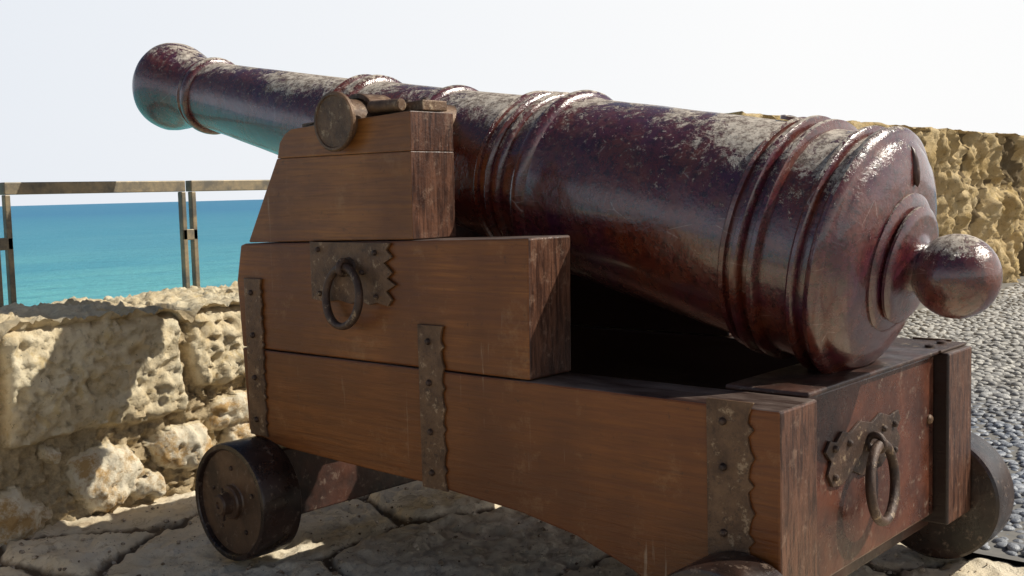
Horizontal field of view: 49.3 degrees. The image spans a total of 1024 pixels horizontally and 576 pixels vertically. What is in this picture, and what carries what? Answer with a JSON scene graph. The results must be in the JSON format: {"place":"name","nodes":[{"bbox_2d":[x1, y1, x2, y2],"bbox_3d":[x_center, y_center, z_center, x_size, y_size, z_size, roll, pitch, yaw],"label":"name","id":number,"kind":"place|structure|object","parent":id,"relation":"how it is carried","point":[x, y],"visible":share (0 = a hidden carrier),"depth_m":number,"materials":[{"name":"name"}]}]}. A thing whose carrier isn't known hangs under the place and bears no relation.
{"place":"outdoors","nodes":[
{"label":"outdoors","id":0,"kind":"place"},
{"bbox_2d":[0,199,262,305],"bbox_3d":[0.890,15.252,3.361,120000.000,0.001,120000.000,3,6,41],"label":"sea","id":1,"kind":"structure","parent":0,"point":[92,251],"depth_m":390.32,"materials":[{"name":"liquid"}]},
{"bbox_2d":[0,480,1023,575],"bbox_3d":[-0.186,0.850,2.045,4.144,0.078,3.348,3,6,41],"label":"flagstone pavement","id":2,"kind":"structure","parent":0,"point":[493,552],"depth_m":3.24,"materials":[{"name":"grey stone"}]},
{"bbox_2d":[0,281,254,546],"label":"stone parapet wall","id":3,"kind":"structure","parent":2,"relation":"on","point":[108,403],"depth_m":3.67,"materials":[{"name":"beige stone"}]},
{"bbox_2d":[0,180,269,306],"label":"metal railing","id":4,"kind":"object","parent":3,"relation":"on","point":[7,189],"visible":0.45,"depth_m":4.45,"materials":[{"name":"metal"}]},
{"bbox_2d":[0,486,987,575],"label":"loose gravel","id":5,"kind":"structure","parent":2,"relation":"on","point":[563,571],"depth_m":3.20,"materials":[{"name":"beige gravel"}]},
{"bbox_2d":[132,43,1013,575],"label":"cannon","id":6,"kind":"object","parent":2,"relation":"on","point":[640,339],"visible":1,"depth_m":2.63,"materials":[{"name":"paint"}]},
{"bbox_2d":[726,111,1023,282],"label":"stone wall","id":7,"kind":"structure","parent":2,"relation":"on","point":[979,178],"depth_m":10.49,"materials":[{"name":"beige stone"}]},
{"bbox_2d":[0,0,1023,205],"label":"sky","id":8,"kind":"structure","parent":0,"point":[69,112],"materials":[{"name":"white"}]},
{"bbox_2d":[897,276,1023,561],"bbox_3d":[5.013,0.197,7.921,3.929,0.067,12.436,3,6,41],"label":"pebble pavement","id":9,"kind":"structure","parent":0,"point":[987,371],"depth_m":5.96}
]}

